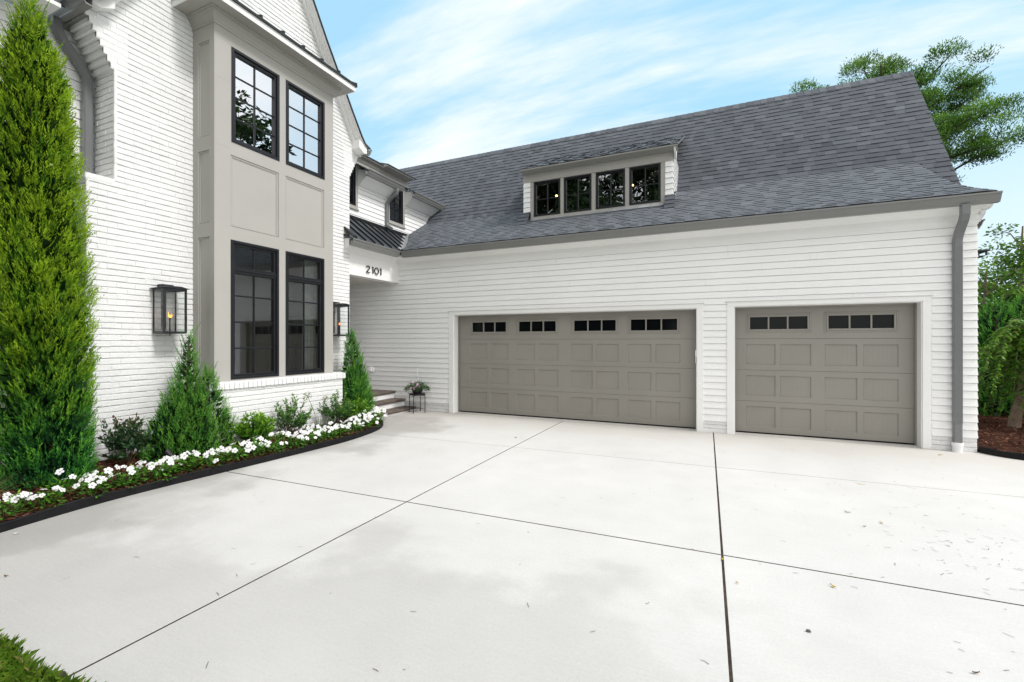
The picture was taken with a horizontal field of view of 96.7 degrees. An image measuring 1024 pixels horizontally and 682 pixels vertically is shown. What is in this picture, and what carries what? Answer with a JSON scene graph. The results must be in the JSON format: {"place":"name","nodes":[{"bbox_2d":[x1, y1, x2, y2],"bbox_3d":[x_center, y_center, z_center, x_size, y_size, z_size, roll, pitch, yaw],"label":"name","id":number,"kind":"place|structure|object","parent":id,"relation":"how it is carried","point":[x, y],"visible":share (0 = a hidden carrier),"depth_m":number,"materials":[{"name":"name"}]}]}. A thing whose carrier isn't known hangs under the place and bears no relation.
{"place":"outdoors","nodes":[
{"label":"outdoors","id":0,"kind":"place"},
{"bbox_2d":[0,408,1023,681],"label":"driveway","id":1,"kind":"structure","parent":0,"point":[404,590],"depth_m":3.28,"materials":[{"name":"concrete"}]},
{"bbox_2d":[0,417,380,522],"bbox_3d":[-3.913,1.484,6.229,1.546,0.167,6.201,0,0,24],"label":"mulch","id":2,"kind":"object","parent":1,"relation":"on","point":[114,463],"visible":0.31,"depth_m":5.25,"materials":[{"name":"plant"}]},
{"bbox_2d":[0,495,25,520],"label":"bedding plant","id":3,"kind":"object","parent":2,"relation":"on","point":[10,505],"visible":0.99,"depth_m":3.96,"materials":[{"name":"green plant"}]},
{"bbox_2d":[0,469,36,502],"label":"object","id":4,"kind":"object","parent":2,"relation":"on","point":[13,484],"depth_m":4.16,"materials":[{"name":"green plant"}]},
{"bbox_2d":[0,489,37,511],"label":"bedding plant","id":5,"kind":"object","parent":2,"relation":"on","point":[14,499],"visible":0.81,"depth_m":4.07,"materials":[{"name":"green plant"}]},
{"bbox_2d":[23,486,66,511],"bbox_3d":[-4.327,1.464,4.205,0.298,0.196,0.306,0,0,17],"label":"bedding plant","id":6,"kind":"object","parent":2,"relation":"on","point":[43,496],"visible":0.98,"depth_m":4.20,"materials":[{"name":"green plant"}]},
{"bbox_2d":[0,0,104,491],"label":"columnar conifer","id":7,"kind":"object","parent":2,"relation":"on","point":[48,430],"visible":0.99,"depth_m":4.60,"materials":[{"name":"green plant"}]},
{"bbox_2d":[37,468,82,498],"bbox_3d":[-4.390,1.388,4.424,0.349,0.312,0.356,0,0,-2],"label":"bedding plant","id":8,"kind":"object","parent":2,"relation":"on","point":[57,472],"visible":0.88,"depth_m":4.42,"materials":[{"name":"green plant"}]},
{"bbox_2d":[72,476,108,498],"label":"bedding plant","id":9,"kind":"object","parent":2,"relation":"on","point":[98,482],"visible":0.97,"depth_m":4.50,"materials":[{"name":"green plant"}]},
{"bbox_2d":[79,465,123,492],"bbox_3d":[-4.269,1.429,4.714,0.370,0.267,0.379,0,0,-16],"label":"bedding plant","id":10,"kind":"object","parent":2,"relation":"on","point":[93,475],"visible":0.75,"depth_m":4.70,"materials":[{"name":"green plant"}]},
{"bbox_2d":[97,413,155,462],"bbox_3d":[-4.664,1.195,5.495,0.570,0.638,0.549,0,0,13],"label":"laurel shrub","id":11,"kind":"object","parent":2,"relation":"on","point":[129,438],"visible":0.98,"depth_m":5.41,"materials":[{"name":"green plant"}]},
{"bbox_2d":[108,465,145,488],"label":"bedding plant","id":12,"kind":"object","parent":2,"relation":"on","point":[130,471],"visible":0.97,"depth_m":4.78,"materials":[{"name":"green plant"}]},
{"bbox_2d":[118,460,155,482],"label":"bedding plant","id":13,"kind":"object","parent":2,"relation":"on","point":[140,467],"visible":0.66,"depth_m":5.03,"materials":[{"name":"green plant"}]},
{"bbox_2d":[138,456,177,483],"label":"bedding plant","id":14,"kind":"object","parent":2,"relation":"on","point":[160,463],"visible":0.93,"depth_m":5.06,"materials":[{"name":"green plant"}]},
{"bbox_2d":[155,456,181,473],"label":"bedding plant","id":15,"kind":"object","parent":2,"relation":"on","point":[164,458],"visible":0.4,"depth_m":5.25,"materials":[{"name":"green plant"}]},
{"bbox_2d":[163,449,173,456],"bbox_3d":[-4.192,1.422,5.565,0.137,0.216,0.082,0,0,3],"label":"garden spotlight","id":16,"kind":"object","parent":2,"relation":"on","point":[169,452],"visible":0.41,"depth_m":5.54,"materials":[{"name":"black metal"}]},
{"bbox_2d":[168,451,202,474],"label":"bedding plant","id":17,"kind":"object","parent":2,"relation":"on","point":[175,458],"visible":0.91,"depth_m":5.28,"materials":[{"name":"green plant"}]},
{"bbox_2d":[134,322,238,463],"bbox_3d":[-4.217,0.635,6.015,0.888,1.809,1.222,0,0,24],"label":"young conifer","id":18,"kind":"object","parent":2,"relation":"on","point":[184,414],"visible":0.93,"depth_m":5.93,"materials":[{"name":"green plant"}]},
{"bbox_2d":[178,450,208,469],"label":"bedding plant","id":19,"kind":"object","parent":2,"relation":"on","point":[197,453],"visible":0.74,"depth_m":5.45,"materials":[{"name":"green plant"}]},
{"bbox_2d":[195,449,221,467],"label":"bedding plant","id":20,"kind":"object","parent":2,"relation":"on","point":[214,460],"visible":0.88,"depth_m":5.50,"materials":[{"name":"green plant"}]},
{"bbox_2d":[206,446,230,462],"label":"bedding plant","id":21,"kind":"object","parent":2,"relation":"on","point":[218,449],"visible":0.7,"depth_m":5.72,"materials":[{"name":"green plant"}]},
{"bbox_2d":[216,443,250,462],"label":"bedding plant","id":22,"kind":"object","parent":2,"relation":"on","point":[247,450],"visible":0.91,"depth_m":5.80,"materials":[{"name":"green plant"}]},
{"bbox_2d":[225,440,251,455],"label":"bedding plant","id":23,"kind":"object","parent":2,"relation":"on","point":[243,442],"visible":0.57,"depth_m":5.97,"materials":[{"name":"green plant"}]},
{"bbox_2d":[229,410,276,444],"bbox_3d":[-3.684,1.232,6.477,0.586,0.584,0.683,0,0,-20],"label":"rounded shrub","id":24,"kind":"object","parent":2,"relation":"on","point":[246,431],"visible":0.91,"depth_m":6.41,"materials":[{"name":"green plant"}]},
{"bbox_2d":[242,436,268,457],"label":"bedding plant","id":25,"kind":"object","parent":2,"relation":"on","point":[255,448],"visible":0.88,"depth_m":6.07,"materials":[{"name":"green plant"}]},
{"bbox_2d":[250,438,269,454],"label":"bedding plant","id":26,"kind":"object","parent":2,"relation":"on","point":[265,440],"visible":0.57,"depth_m":6.21,"materials":[{"name":"green plant"}]},
{"bbox_2d":[265,441,287,453],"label":"bedding plant","id":27,"kind":"object","parent":2,"relation":"on","point":[279,444],"visible":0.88,"depth_m":6.32,"materials":[{"name":"green plant"}]},
{"bbox_2d":[268,431,293,448],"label":"bedding plant","id":28,"kind":"object","parent":2,"relation":"on","point":[287,434],"visible":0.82,"depth_m":6.53,"materials":[{"name":"green plant"}]},
{"bbox_2d":[271,393,312,436],"bbox_3d":[-3.411,1.167,7.053,0.631,0.713,0.586,0,0,-2],"label":"loose shrub","id":29,"kind":"object","parent":2,"relation":"on","point":[299,421],"visible":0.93,"depth_m":7.07,"materials":[{"name":"green plant"}]},
{"bbox_2d":[284,434,308,449],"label":"bedding plant","id":30,"kind":"object","parent":2,"relation":"on","point":[299,437],"visible":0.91,"depth_m":6.57,"materials":[{"name":"green plant"}]},
{"bbox_2d":[291,429,308,445],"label":"bedding plant","id":31,"kind":"object","parent":2,"relation":"on","point":[293,440],"visible":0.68,"depth_m":6.74,"materials":[{"name":"green plant"}]},
{"bbox_2d":[301,429,322,443],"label":"bedding plant","id":32,"kind":"object","parent":2,"relation":"on","point":[315,433],"visible":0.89,"depth_m":6.82,"materials":[{"name":"white plant"}]},
{"bbox_2d":[305,424,324,440],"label":"bedding plant","id":33,"kind":"object","parent":2,"relation":"on","point":[312,425],"visible":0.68,"depth_m":6.98,"materials":[{"name":"white plant"}]},
{"bbox_2d":[303,393,340,429],"bbox_3d":[-3.181,1.155,7.595,0.510,0.695,0.743,0,0,24],"label":"agapanthus","id":34,"kind":"object","parent":2,"relation":"on","point":[321,413],"visible":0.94,"depth_m":7.52,"materials":[{"name":"green plant"}]},
{"bbox_2d":[318,425,335,439],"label":"bedding plant","id":35,"kind":"object","parent":2,"relation":"on","point":[325,432],"visible":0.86,"depth_m":7.06,"materials":[{"name":"green plant"}]},
{"bbox_2d":[316,421,338,438],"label":"bedding plant","id":36,"kind":"object","parent":2,"relation":"on","point":[329,428],"visible":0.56,"depth_m":7.26,"materials":[{"name":"white plant"}]},
{"bbox_2d":[317,389,356,424],"bbox_3d":[-3.118,1.181,8.024,0.623,0.685,0.708,0,0,24],"label":"loose shrub","id":37,"kind":"object","parent":2,"relation":"on","point":[341,411],"visible":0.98,"depth_m":7.94,"materials":[{"name":"green plant"}]},
{"bbox_2d":[330,424,350,436],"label":"bedding plant","id":38,"kind":"object","parent":2,"relation":"on","point":[340,427],"visible":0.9,"depth_m":7.34,"materials":[{"name":"green plant"}]},
{"bbox_2d":[334,420,349,432],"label":"bedding plant","id":39,"kind":"object","parent":2,"relation":"on","point":[342,426],"visible":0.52,"depth_m":7.56,"materials":[{"name":"white plant"}]},
{"bbox_2d":[343,417,358,429],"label":"bedding plant","id":40,"kind":"object","parent":2,"relation":"on","point":[356,418],"visible":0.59,"depth_m":7.79,"materials":[{"name":"white plant"}]},
{"bbox_2d":[345,419,363,433],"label":"bedding plant","id":41,"kind":"object","parent":2,"relation":"on","point":[355,423],"visible":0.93,"depth_m":7.63,"materials":[{"name":"white plant"}]},
{"bbox_2d":[340,327,376,418],"bbox_3d":[-3.016,0.636,8.854,0.743,1.836,0.863,0,0,24],"label":"young conifer","id":42,"kind":"object","parent":2,"relation":"on","point":[355,385],"visible":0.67,"depth_m":8.74,"materials":[{"name":"green plant"}]},
{"bbox_2d":[346,396,374,421],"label":"rounded shrub","id":43,"kind":"object","parent":2,"relation":"on","point":[363,405],"visible":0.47,"depth_m":8.34,"materials":[{"name":"green plant"}]},
{"bbox_2d":[352,413,371,425],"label":"bedding plant","id":44,"kind":"object","parent":2,"relation":"on","point":[366,416],"visible":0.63,"depth_m":8.05,"materials":[{"name":"white plant"}]},
{"bbox_2d":[354,418,370,429],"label":"bedding plant","id":45,"kind":"object","parent":2,"relation":"on","point":[363,423],"visible":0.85,"depth_m":7.91,"materials":[{"name":"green plant"}]},
{"bbox_2d":[363,417,379,426],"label":"bedding plant","id":46,"kind":"object","parent":2,"relation":"on","point":[373,420],"visible":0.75,"depth_m":8.14,"materials":[{"name":"white plant"}]},
{"bbox_2d":[370,409,386,423],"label":"bedding plant","id":47,"kind":"object","parent":2,"relation":"on","point":[371,412],"visible":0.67,"depth_m":8.49,"materials":[{"name":"white plant"}]},
{"bbox_2d":[374,405,387,421],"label":"bedding plant","id":48,"kind":"object","parent":2,"relation":"on","point":[379,410],"visible":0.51,"depth_m":8.74,"materials":[{"name":"white plant"}]},
{"bbox_2d":[0,420,382,532],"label":"bed edging","id":49,"kind":"object","parent":1,"relation":"on","point":[71,506],"visible":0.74,"depth_m":5.00,"materials":[{"name":"black plastic"}]},
{"bbox_2d":[0,0,444,467],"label":"house","id":50,"kind":"structure","parent":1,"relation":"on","point":[241,184],"depth_m":6.54,"materials":[{"name":"white paint"}]},
{"bbox_2d":[153,284,189,334],"bbox_3d":[-4.627,-0.426,6.154,0.300,0.692,0.340,0,0,24],"label":"wall lantern","id":51,"kind":"object","parent":50,"relation":"attached to","point":[163,288],"depth_m":6.12,"materials":[{"name":"brown metal"}]},
{"bbox_2d":[231,239,278,379],"bbox_3d":[-3.937,-0.460,6.958,0.087,2.030,0.793,0,0,24],"label":"window","id":52,"kind":"structure","parent":50,"relation":"in","point":[274,275],"depth_m":6.96,"materials":[{"name":"black glass"}]},
{"bbox_2d":[231,46,279,160],"bbox_3d":[-3.931,-3.585,6.966,0.082,1.380,0.793,0,0,24],"label":"window","id":53,"kind":"structure","parent":50,"relation":"in","point":[255,88],"depth_m":6.96,"materials":[{"name":"clear glass"}]},
{"bbox_2d":[172,0,356,381],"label":"bay window","id":54,"kind":"structure","parent":50,"relation":"in","point":[243,194],"depth_m":6.69,"materials":[{"name":"beige paint"}]},
{"bbox_2d":[286,251,323,374],"bbox_3d":[-3.558,-0.460,7.798,0.087,2.030,0.800,0,0,24],"label":"window","id":55,"kind":"structure","parent":50,"relation":"in","point":[319,282],"depth_m":7.81,"materials":[{"name":"black glass"}]},
{"bbox_2d":[286,80,324,179],"bbox_3d":[-3.553,-3.585,7.802,0.082,1.380,0.802,0,0,24],"label":"window","id":56,"kind":"structure","parent":50,"relation":"in","point":[305,113],"depth_m":7.80,"materials":[{"name":"clear glass"}]},
{"bbox_2d":[333,302,349,336],"bbox_3d":[-3.387,-0.426,8.902,0.300,0.692,0.340,0,0,24],"label":"wall lantern","id":57,"kind":"object","parent":50,"relation":"attached to","point":[338,305],"depth_m":8.90,"materials":[{"name":"brown metal"}]},
{"bbox_2d":[349,165,355,205],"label":"window","id":58,"kind":"structure","parent":50,"relation":"in","point":[353,175],"depth_m":10.43,"materials":[{"name":"black glass"}]},
{"bbox_2d":[366,266,381,274],"bbox_3d":[-3.052,-1.566,10.045,0.030,0.157,0.482,0,0,24],"label":"house number","id":59,"kind":"object","parent":50,"relation":"attached to","point":[373,270],"visible":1,"depth_m":10.02,"materials":[{"name":"black metal"}]},
{"bbox_2d":[390,191,402,224],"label":"window","id":60,"kind":"structure","parent":50,"relation":"in","point":[400,199],"depth_m":12.00,"materials":[{"name":"black glass"}]},
{"bbox_2d":[352,389,415,416],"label":"entry steps","id":61,"kind":"structure","parent":1,"relation":"on","point":[390,401],"depth_m":10.38,"materials":[{"name":"white paint"}]},
{"bbox_2d":[409,393,425,413],"bbox_3d":[-2.150,1.395,10.330,0.368,0.431,0.368,0,0,-32],"label":"plant stand","id":62,"kind":"object","parent":1,"relation":"on","point":[420,395],"visible":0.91,"depth_m":10.26,"materials":[{"name":"black metal"}]},
{"bbox_2d":[403,368,430,393],"bbox_3d":[-2.156,0.888,10.298,0.719,0.593,0.562,0,0,24],"label":"flower basket","id":63,"kind":"object","parent":62,"relation":"on","point":[417,389],"visible":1,"depth_m":10.20,"materials":[{"name":"green plastic"}]},
{"bbox_2d":[206,452,1023,672],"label":"pine needle litter","id":64,"kind":"object","parent":1,"relation":"on","point":[784,541],"visible":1,"depth_m":3.27,"materials":[{"name":"brown plant"}]},
{"bbox_2d":[979,446,1023,459],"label":"bed edging","id":65,"kind":"object","parent":1,"relation":"on","point":[1004,454],"visible":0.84,"depth_m":6.33,"materials":[{"name":"black plastic"}]},
{"bbox_2d":[3,0,1023,309],"label":"sky","id":66,"kind":"structure","parent":0,"point":[436,80],"materials":[{"name":"blue"}]},
{"bbox_2d":[977,384,1023,452],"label":"mulch bed by garage","id":67,"kind":"object","parent":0,"point":[996,432],"visible":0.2,"depth_m":7.44,"materials":[{"name":"soil"}]},
{"bbox_2d":[789,36,1023,181],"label":"pine tree","id":68,"kind":"object","parent":67,"relation":"on","point":[948,124],"visible":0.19,"depth_m":18.37,"materials":[{"name":"green plant"}]},
{"bbox_2d":[977,319,1023,427],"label":"weeping tree","id":69,"kind":"object","parent":67,"relation":"on","point":[1011,351],"visible":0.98,"depth_m":8.16,"materials":[{"name":"green plant"}]},
{"bbox_2d":[977,294,1023,417],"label":"arborvitae","id":70,"kind":"object","parent":67,"relation":"on","point":[1005,316],"visible":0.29,"depth_m":9.59,"materials":[{"name":"green plant"}]},
{"bbox_2d":[977,223,1023,316],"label":"leafy tree","id":71,"kind":"object","parent":67,"relation":"on","point":[1006,259],"visible":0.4,"depth_m":14.07,"materials":[{"name":"green plant"}]},
{"bbox_2d":[977,256,1023,336],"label":"leafy tree","id":72,"kind":"object","parent":67,"relation":"on","point":[986,285],"visible":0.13,"depth_m":12.81,"materials":[{"name":"green plant"}]},
{"bbox_2d":[977,412,1023,452],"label":"mulch","id":73,"kind":"object","parent":67,"relation":"on","point":[999,427],"visible":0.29,"depth_m":7.69,"materials":[{"name":"brown wood"}]},
{"bbox_2d":[983,295,1023,412],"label":"arborvitae","id":74,"kind":"object","parent":67,"relation":"on","point":[1017,309],"visible":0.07,"depth_m":9.75,"materials":[{"name":"green plant"}]},
{"label":"ground","id":75,"kind":"structure","parent":0,"visible":0},
{"bbox_2d":[0,628,105,681],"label":"grass","id":76,"kind":"structure","parent":75,"relation":"on","point":[16,665],"depth_m":2.15,"materials":[{"name":"green plant"}]},
{"bbox_2d":[349,71,1002,452],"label":"garage","id":77,"kind":"structure","parent":75,"relation":"on","point":[840,225],"depth_m":8.78,"materials":[{"name":"white wood"}]},
{"bbox_2d":[534,178,559,216],"bbox_3d":[0.826,-3.345,10.631,0.655,0.814,0.082,0,0,24],"label":"window","id":78,"kind":"structure","parent":77,"relation":"in","point":[553,180],"depth_m":10.64,"materials":[{"name":"black metal"}]},
{"bbox_2d":[459,311,694,428],"bbox_3d":[1.103,0.458,9.417,5.170,2.305,0.107,0,0,24],"label":"garage door","id":79,"kind":"structure","parent":77,"relation":"in","point":[637,368],"depth_m":9.23,"materials":[{"name":"grey metal"}]},
{"bbox_2d":[564,173,591,212],"bbox_3d":[1.495,-3.345,10.329,0.645,0.814,0.082,0,0,24],"label":"window","id":80,"kind":"structure","parent":77,"relation":"in","point":[578,177],"depth_m":10.34,"materials":[{"name":"black metal"}]},
{"bbox_2d":[596,168,624,208],"bbox_3d":[2.170,-3.345,10.024,0.645,0.814,0.082,0,0,24],"label":"window","id":81,"kind":"structure","parent":77,"relation":"in","point":[610,172],"depth_m":10.03,"materials":[{"name":"black glass"}]},
{"bbox_2d":[629,163,660,204],"bbox_3d":[2.842,-3.345,9.721,0.650,0.814,0.082,0,0,24],"label":"window","id":82,"kind":"structure","parent":77,"relation":"in","point":[658,165],"depth_m":9.72,"materials":[{"name":"black metal"}]},
{"bbox_2d":[735,303,915,444],"bbox_3d":[5.120,0.452,7.603,2.645,2.317,0.107,0,0,24],"label":"garage door","id":83,"kind":"structure","parent":77,"relation":"in","point":[838,372],"depth_m":7.52,"materials":[{"name":"grey metal"}]},
{"bbox_2d":[977,249,990,258],"bbox_3d":[7.062,-1.337,6.960,0.265,0.125,0.300,0,0,24],"label":"side lantern","id":84,"kind":"object","parent":77,"relation":"attached to","point":[983,251],"visible":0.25,"depth_m":6.83,"materials":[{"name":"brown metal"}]},
{"bbox_2d":[978,277,1018,309],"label":"woodland","id":85,"kind":"object","parent":75,"relation":"on","point":[979,297],"visible":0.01,"depth_m":25.25,"materials":[{"name":"green plant"}]}
]}

